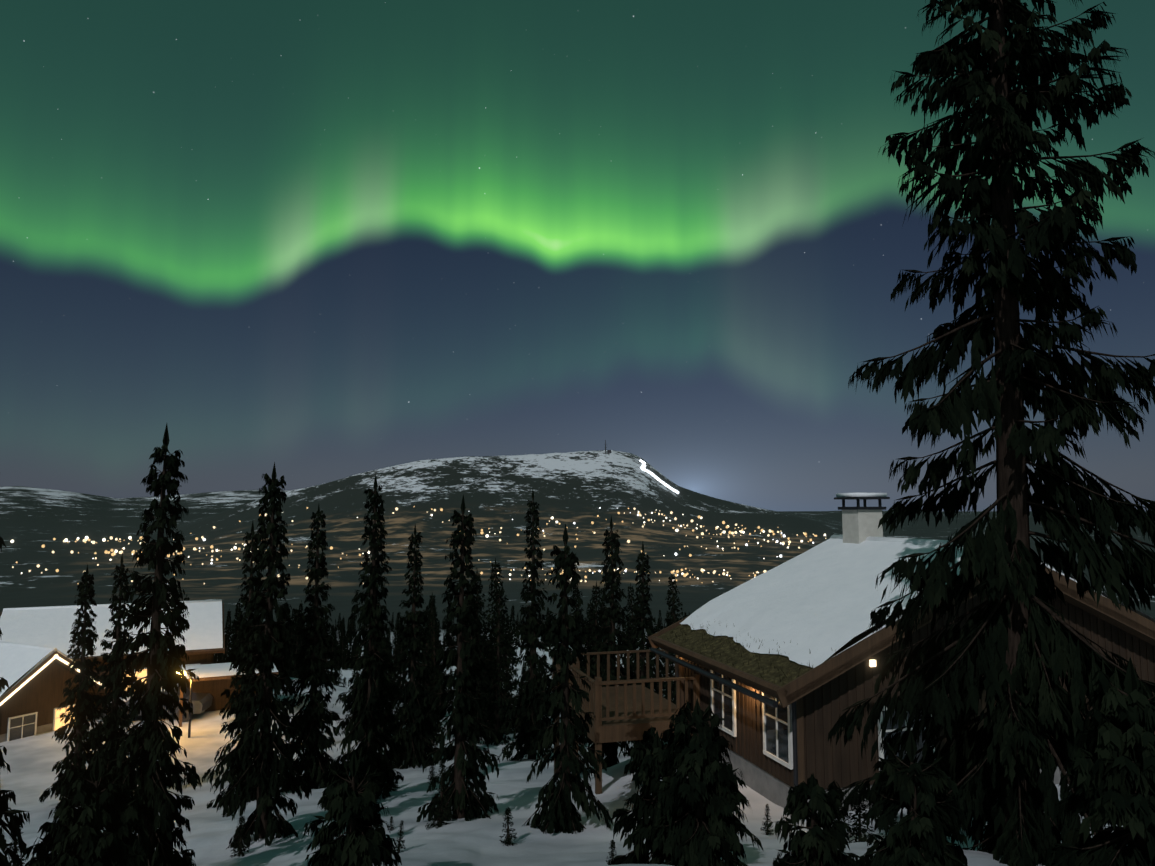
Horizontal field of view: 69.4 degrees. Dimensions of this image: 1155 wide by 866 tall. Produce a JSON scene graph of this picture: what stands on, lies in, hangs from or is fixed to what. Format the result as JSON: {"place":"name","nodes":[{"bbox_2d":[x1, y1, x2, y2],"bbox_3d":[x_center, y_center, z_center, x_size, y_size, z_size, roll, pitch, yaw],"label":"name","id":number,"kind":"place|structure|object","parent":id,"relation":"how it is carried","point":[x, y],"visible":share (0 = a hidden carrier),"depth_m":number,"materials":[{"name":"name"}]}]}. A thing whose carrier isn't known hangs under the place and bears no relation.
{"place":"outdoors","nodes":[
{"label":"outdoors","id":0,"kind":"place"},
{"bbox_2d":[0,450,1154,865],"bbox_3d":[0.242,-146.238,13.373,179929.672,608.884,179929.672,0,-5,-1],"label":"ground","id":1,"kind":"structure","parent":0,"point":[570,488],"depth_m":2464.06,"materials":[{"name":"white snow"}]},
{"bbox_2d":[7,826,27,865],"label":"young spruce","id":2,"kind":"object","parent":1,"relation":"on","point":[22,859],"visible":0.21,"depth_m":13.38,"materials":[{"name":"green plant"}]},
{"bbox_2d":[0,641,106,742],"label":"house","id":3,"kind":"structure","parent":1,"relation":"on","point":[32,697],"depth_m":38.36,"materials":[{"name":"brown wood"}]},
{"bbox_2d":[0,583,224,716],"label":"cabin","id":4,"kind":"object","parent":1,"relation":"on","point":[203,635],"visible":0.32,"depth_m":43.04,"materials":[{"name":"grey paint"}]},
{"bbox_2d":[104,684,212,721],"bbox_3d":[-20.623,13.285,41.190,4.500,1.540,1.960,1,-5,-8],"label":"parked car","id":5,"kind":"object","parent":1,"relation":"on","point":[201,702],"visible":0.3,"depth_m":40.75,"materials":[{"name":"grey paint"}]},
{"bbox_2d":[213,653,220,663],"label":"forest spruce","id":6,"kind":"object","parent":1,"relation":"on","point":[217,656],"visible":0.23,"depth_m":107.81,"materials":[{"name":"green plant"}]},
{"bbox_2d":[220,644,225,662],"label":"forest spruce","id":7,"kind":"object","parent":1,"relation":"on","point":[222,658],"visible":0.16,"depth_m":120.90,"materials":[{"name":"green plant"}]},
{"bbox_2d":[220,609,231,662],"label":"forest spruce","id":8,"kind":"object","parent":1,"relation":"on","point":[228,643],"visible":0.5,"depth_m":146.31,"materials":[{"name":"green plant"}]},
{"bbox_2d":[176,662,277,737],"bbox_3d":[-17.211,12.826,40.811,4.692,3.504,5.475,2,-6,-25],"label":"porch","id":9,"kind":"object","parent":1,"relation":"on","point":[215,681],"visible":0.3,"depth_m":41.93,"materials":[{"name":"grey paint"}]},
{"bbox_2d":[225,601,240,662],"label":"forest spruce","id":10,"kind":"object","parent":1,"relation":"on","point":[231,632],"visible":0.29,"depth_m":143.83,"materials":[{"name":"green plant"}]},
{"bbox_2d":[231,816,248,857],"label":"young spruce","id":11,"kind":"object","parent":1,"relation":"on","point":[240,846],"visible":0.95,"depth_m":14.10,"materials":[{"name":"green plant"}]},
{"bbox_2d":[272,602,293,676],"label":"forest spruce","id":12,"kind":"object","parent":1,"relation":"on","point":[277,656],"visible":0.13,"depth_m":112.29,"materials":[{"name":"green plant"}]},
{"bbox_2d":[286,600,303,677],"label":"forest spruce","id":13,"kind":"object","parent":1,"relation":"on","point":[295,670],"visible":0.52,"depth_m":101.79,"materials":[{"name":"green plant"}]},
{"bbox_2d":[328,626,338,666],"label":"forest spruce","id":14,"kind":"object","parent":1,"relation":"on","point":[332,631],"visible":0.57,"depth_m":168.45,"materials":[{"name":"green plant"}]},
{"bbox_2d":[331,628,338,649],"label":"forest spruce","id":15,"kind":"object","parent":1,"relation":"on","point":[336,639],"visible":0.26,"depth_m":185.14,"materials":[{"name":"green plant"}]},
{"bbox_2d":[331,650,342,686],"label":"forest spruce","id":16,"kind":"object","parent":1,"relation":"on","point":[339,668],"visible":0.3,"depth_m":65.72,"materials":[{"name":"green plant"}]},
{"bbox_2d":[336,613,340,629],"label":"forest spruce","id":17,"kind":"object","parent":1,"relation":"on","point":[338,623],"visible":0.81,"depth_m":593.90,"materials":[{"name":"green plant"}]},
{"bbox_2d":[336,627,340,646],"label":"forest spruce","id":18,"kind":"object","parent":1,"relation":"on","point":[338,636],"visible":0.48,"depth_m":269.61,"materials":[{"name":"green plant"}]},
{"bbox_2d":[339,615,347,666],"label":"forest spruce","id":19,"kind":"object","parent":1,"relation":"on","point":[344,635],"visible":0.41,"depth_m":164.56,"materials":[{"name":"green plant"}]},
{"bbox_2d":[342,647,349,669],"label":"forest spruce","id":20,"kind":"object","parent":1,"relation":"on","point":[345,659],"visible":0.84,"depth_m":153.58,"materials":[{"name":"green plant"}]},
{"bbox_2d":[345,629,351,658],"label":"forest spruce","id":21,"kind":"object","parent":1,"relation":"on","point":[349,642],"visible":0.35,"depth_m":173.39,"materials":[{"name":"green plant"}]},
{"bbox_2d":[349,638,355,668],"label":"forest spruce","id":22,"kind":"object","parent":1,"relation":"on","point":[352,649],"visible":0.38,"depth_m":160.97,"materials":[{"name":"green plant"}]},
{"bbox_2d":[341,649,364,740],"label":"forest spruce","id":23,"kind":"object","parent":1,"relation":"on","point":[354,678],"visible":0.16,"depth_m":38.38,"materials":[{"name":"green plant"}]},
{"bbox_2d":[349,620,357,656],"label":"forest spruce","id":24,"kind":"object","parent":1,"relation":"on","point":[354,628],"visible":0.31,"depth_m":191.36,"materials":[{"name":"green plant"}]},
{"bbox_2d":[345,586,386,720],"bbox_3d":[-10.313,11.210,41.662,2.243,8.080,1.914,0,-4,21],"label":"forest spruce","id":25,"kind":"object","parent":1,"relation":"on","point":[362,651],"depth_m":41.62,"materials":[{"name":"green plant"}]},
{"bbox_2d":[359,589,406,739],"bbox_3d":[-8.914,10.730,38.312,2.264,7.887,1.916,0,-5,2],"label":"forest spruce","id":26,"kind":"object","parent":1,"relation":"on","point":[387,675],"visible":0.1,"depth_m":38.29,"materials":[{"name":"green plant"}]},
{"bbox_2d":[385,631,393,680],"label":"forest spruce","id":27,"kind":"object","parent":1,"relation":"on","point":[389,648],"visible":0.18,"depth_m":99.95,"materials":[{"name":"green plant"}]},
{"bbox_2d":[383,761,397,791],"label":"young spruce","id":28,"kind":"object","parent":1,"relation":"on","point":[388,784],"visible":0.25,"depth_m":21.07,"materials":[{"name":"green plant"}]},
{"bbox_2d":[387,816,395,830],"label":"young spruce","id":29,"kind":"object","parent":1,"relation":"on","point":[391,823],"visible":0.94,"depth_m":14.57,"materials":[{"name":"green plant"}]},
{"bbox_2d":[390,612,393,631],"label":"forest spruce","id":30,"kind":"object","parent":1,"relation":"on","point":[392,620],"visible":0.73,"depth_m":508.60,"materials":[{"name":"green plant"}]},
{"bbox_2d":[386,761,399,789],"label":"young spruce","id":31,"kind":"object","parent":1,"relation":"on","point":[395,786],"visible":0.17,"depth_m":22.14,"materials":[{"name":"green plant"}]},
{"bbox_2d":[385,624,402,693],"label":"forest spruce","id":32,"kind":"object","parent":1,"relation":"on","point":[395,639],"visible":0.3,"depth_m":54.39,"materials":[{"name":"green plant"}]},
{"bbox_2d":[396,613,403,661],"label":"forest spruce","id":33,"kind":"object","parent":1,"relation":"on","point":[399,619],"visible":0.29,"depth_m":164.26,"materials":[{"name":"green plant"}]},
{"bbox_2d":[395,821,405,852],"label":"young spruce","id":34,"kind":"object","parent":1,"relation":"on","point":[399,845],"visible":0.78,"depth_m":11.38,"materials":[{"name":"green plant"}]},
{"bbox_2d":[395,642,407,683],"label":"forest spruce","id":35,"kind":"object","parent":1,"relation":"on","point":[401,643],"visible":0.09,"depth_m":66.72,"materials":[{"name":"green plant"}]},
{"bbox_2d":[10,506,825,583],"bbox_3d":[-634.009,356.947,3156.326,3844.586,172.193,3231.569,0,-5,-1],"label":"town lights","id":36,"kind":"object","parent":1,"relation":"on","point":[396,508],"visible":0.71,"depth_m":3322.07},
{"bbox_2d":[420,605,428,650],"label":"forest spruce","id":37,"kind":"object","parent":1,"relation":"on","point":[427,606],"visible":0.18,"depth_m":198.30,"materials":[{"name":"green plant"}]},
{"bbox_2d":[404,626,445,742],"bbox_3d":[-6.914,11.539,37.556,1.914,5.640,1.344,-1,-6,4],"label":"forest spruce","id":38,"kind":"object","parent":1,"relation":"on","point":[426,686],"visible":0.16,"depth_m":37.62,"materials":[{"name":"green plant"}]},
{"bbox_2d":[422,601,440,666],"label":"forest spruce","id":39,"kind":"object","parent":1,"relation":"on","point":[436,619],"visible":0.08,"depth_m":106.38,"materials":[{"name":"green plant"}]},
{"bbox_2d":[427,758,437,783],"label":"young spruce","id":40,"kind":"object","parent":1,"relation":"on","point":[432,773],"visible":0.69,"depth_m":22.39,"materials":[{"name":"green plant"}]},
{"bbox_2d":[424,700,440,745],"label":"forest spruce","id":41,"kind":"object","parent":1,"relation":"on","point":[432,743],"visible":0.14,"depth_m":34.58,"materials":[{"name":"green plant"}]},
{"bbox_2d":[419,593,450,714],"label":"forest spruce","id":42,"kind":"object","parent":1,"relation":"on","point":[431,603],"visible":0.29,"depth_m":48.58,"materials":[{"name":"green plant"}]},
{"bbox_2d":[427,611,445,716],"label":"forest spruce","id":43,"kind":"object","parent":1,"relation":"on","point":[434,635],"visible":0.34,"depth_m":47.17,"materials":[{"name":"green plant"}]},
{"bbox_2d":[425,760,455,829],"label":"young spruce","id":44,"kind":"object","parent":1,"relation":"on","point":[440,816],"visible":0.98,"depth_m":14.15,"materials":[{"name":"green plant"}]},
{"bbox_2d":[437,672,446,732],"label":"forest spruce","id":45,"kind":"object","parent":1,"relation":"on","point":[441,692],"visible":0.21,"depth_m":40.69,"materials":[{"name":"green plant"}]},
{"bbox_2d":[436,624,450,711],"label":"forest spruce","id":46,"kind":"object","parent":1,"relation":"on","point":[444,657],"visible":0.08,"depth_m":58.30,"materials":[{"name":"green plant"}]},
{"bbox_2d":[442,617,447,642],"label":"forest spruce","id":47,"kind":"object","parent":1,"relation":"on","point":[445,633],"visible":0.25,"depth_m":275.10,"materials":[{"name":"green plant"}]},
{"bbox_2d":[444,608,456,657],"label":"forest spruce","id":48,"kind":"object","parent":1,"relation":"on","point":[446,641],"visible":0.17,"depth_m":162.35,"materials":[{"name":"green plant"}]},
{"bbox_2d":[452,600,491,739],"bbox_3d":[-4.735,10.834,38.006,2.252,6.966,1.932,-1,-6,0],"label":"forest spruce","id":49,"kind":"object","parent":1,"relation":"on","point":[470,638],"visible":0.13,"depth_m":37.92,"materials":[{"name":"green plant"}]},
{"bbox_2d":[455,570,493,719],"bbox_3d":[-5.466,12.009,45.874,2.752,9.053,2.728,1,-5,-8],"label":"forest spruce","id":50,"kind":"object","parent":1,"relation":"on","point":[481,603],"visible":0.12,"depth_m":46.08,"materials":[{"name":"green plant"}]},
{"bbox_2d":[467,676,484,744],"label":"forest spruce","id":51,"kind":"object","parent":1,"relation":"on","point":[474,717],"visible":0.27,"depth_m":34.88,"materials":[{"name":"green plant"}]},
{"bbox_2d":[481,587,512,744],"bbox_3d":[-3.404,9.928,34.724,1.597,6.960,1.547,-2,-6,16],"label":"forest spruce","id":52,"kind":"object","parent":1,"relation":"on","point":[497,697],"visible":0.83,"depth_m":34.73,"materials":[{"name":"green plant"}]},
{"bbox_2d":[479,557,523,733],"bbox_3d":[-3.791,10.501,40.158,2.693,9.087,2.544,-4,-4,24],"label":"forest spruce","id":53,"kind":"object","parent":1,"relation":"on","point":[495,579],"visible":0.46,"depth_m":39.95,"materials":[{"name":"green plant"}]},
{"bbox_2d":[501,634,513,718],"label":"forest spruce","id":54,"kind":"object","parent":1,"relation":"on","point":[509,668],"visible":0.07,"depth_m":46.40,"materials":[{"name":"green plant"}]},
{"bbox_2d":[499,807,517,846],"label":"young spruce","id":55,"kind":"object","parent":1,"relation":"on","point":[508,837],"visible":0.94,"depth_m":12.00,"materials":[{"name":"green plant"}]},
{"bbox_2d":[507,605,517,663],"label":"forest spruce","id":56,"kind":"object","parent":1,"relation":"on","point":[512,617],"visible":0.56,"depth_m":159.02,"materials":[{"name":"green plant"}]},
{"bbox_2d":[519,649,536,702],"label":"forest spruce","id":57,"kind":"object","parent":1,"relation":"on","point":[528,667],"visible":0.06,"depth_m":45.65,"materials":[{"name":"green plant"}]},
{"bbox_2d":[542,654,550,711],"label":"forest spruce","id":58,"kind":"object","parent":1,"relation":"on","point":[545,669],"visible":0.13,"depth_m":56.70,"materials":[{"name":"green plant"}]},
{"bbox_2d":[544,607,553,646],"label":"forest spruce","id":59,"kind":"object","parent":1,"relation":"on","point":[547,641],"visible":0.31,"depth_m":272.79,"materials":[{"name":"green plant"}]},
{"bbox_2d":[549,602,570,682],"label":"forest spruce","id":60,"kind":"object","parent":1,"relation":"on","point":[569,648],"visible":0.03,"depth_m":93.93,"materials":[{"name":"green plant"}]},
{"bbox_2d":[568,587,585,664],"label":"forest spruce","id":61,"kind":"object","parent":1,"relation":"on","point":[576,605],"visible":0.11,"depth_m":74.89,"materials":[{"name":"green plant"}]},
{"bbox_2d":[0,424,1154,865],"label":"spruce trees","id":62,"kind":"object","parent":1,"relation":"on","point":[126,802],"visible":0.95,"depth_m":12.80,"materials":[{"name":"green plant"}]},
{"bbox_2d":[580,626,593,673],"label":"forest spruce","id":63,"kind":"object","parent":1,"relation":"on","point":[582,669],"visible":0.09,"depth_m":42.16,"materials":[{"name":"green plant"}]},
{"bbox_2d":[576,599,603,671],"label":"forest spruce","id":64,"kind":"object","parent":1,"relation":"on","point":[588,614],"visible":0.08,"depth_m":54.77,"materials":[{"name":"green plant"}]},
{"bbox_2d":[580,580,606,742],"bbox_3d":[0.782,9.739,34.821,1.900,7.182,1.875,5,-7,-43],"label":"forest spruce","id":65,"kind":"object","parent":1,"relation":"on","point":[593,672],"visible":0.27,"depth_m":34.71,"materials":[{"name":"green plant"}]},
{"bbox_2d":[605,839,615,863],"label":"young spruce","id":66,"kind":"object","parent":1,"relation":"on","point":[612,844],"visible":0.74,"depth_m":9.44,"materials":[{"name":"green plant"}]},
{"bbox_2d":[620,626,629,676],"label":"forest spruce","id":67,"kind":"object","parent":1,"relation":"on","point":[627,633],"visible":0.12,"depth_m":43.09,"materials":[{"name":"green plant"}]},
{"bbox_2d":[624,583,647,686],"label":"forest spruce","id":68,"kind":"object","parent":1,"relation":"on","point":[628,625],"visible":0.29,"depth_m":68.31,"materials":[{"name":"green plant"}]},
{"bbox_2d":[605,440,678,493],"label":"ski run and mast","id":69,"kind":"object","parent":1,"relation":"on","point":[643,466],"visible":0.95,"depth_m":5869.09,"materials":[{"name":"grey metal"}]},
{"bbox_2d":[652,622,665,690],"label":"forest spruce","id":70,"kind":"object","parent":1,"relation":"on","point":[657,627],"visible":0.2,"depth_m":79.83,"materials":[{"name":"green plant"}]},
{"bbox_2d":[658,610,662,631],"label":"forest spruce","id":71,"kind":"object","parent":1,"relation":"on","point":[660,620],"visible":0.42,"depth_m":284.37,"materials":[{"name":"green plant"}]},
{"bbox_2d":[662,617,672,700],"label":"forest spruce","id":72,"kind":"object","parent":1,"relation":"on","point":[668,660],"visible":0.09,"depth_m":60.00,"materials":[{"name":"green plant"}]},
{"bbox_2d":[658,575,684,704],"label":"forest spruce","id":73,"kind":"object","parent":1,"relation":"on","point":[669,623],"visible":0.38,"depth_m":56.91,"materials":[{"name":"green plant"}]},
{"bbox_2d":[760,804,774,834],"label":"young spruce","id":74,"kind":"object","parent":1,"relation":"on","point":[767,831],"visible":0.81,"depth_m":12.50,"materials":[{"name":"green plant"}]},
{"bbox_2d":[846,799,875,842],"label":"young spruce","id":75,"kind":"object","parent":1,"relation":"on","point":[858,825],"visible":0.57,"depth_m":10.45,"materials":[{"name":"green plant"}]},
{"bbox_2d":[881,817,897,836],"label":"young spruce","id":76,"kind":"object","parent":1,"relation":"on","point":[896,822],"visible":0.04,"depth_m":9.59,"materials":[{"name":"green plant"}]},
{"bbox_2d":[648,493,1154,812],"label":"cabin","id":77,"kind":"object","parent":1,"relation":"on","point":[777,658],"visible":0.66,"depth_m":16.06,"materials":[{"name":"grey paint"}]},
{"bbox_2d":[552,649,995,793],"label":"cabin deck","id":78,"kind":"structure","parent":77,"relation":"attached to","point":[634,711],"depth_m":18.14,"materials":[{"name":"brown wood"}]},
{"bbox_2d":[828,0,1154,865],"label":"spruce","id":79,"kind":"object","parent":1,"relation":"on","point":[1024,652],"visible":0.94,"depth_m":8.84,"materials":[{"name":"green plant"}]},
{"bbox_2d":[0,0,1154,510],"label":"sky","id":80,"kind":"structure","parent":0,"point":[323,241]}
]}

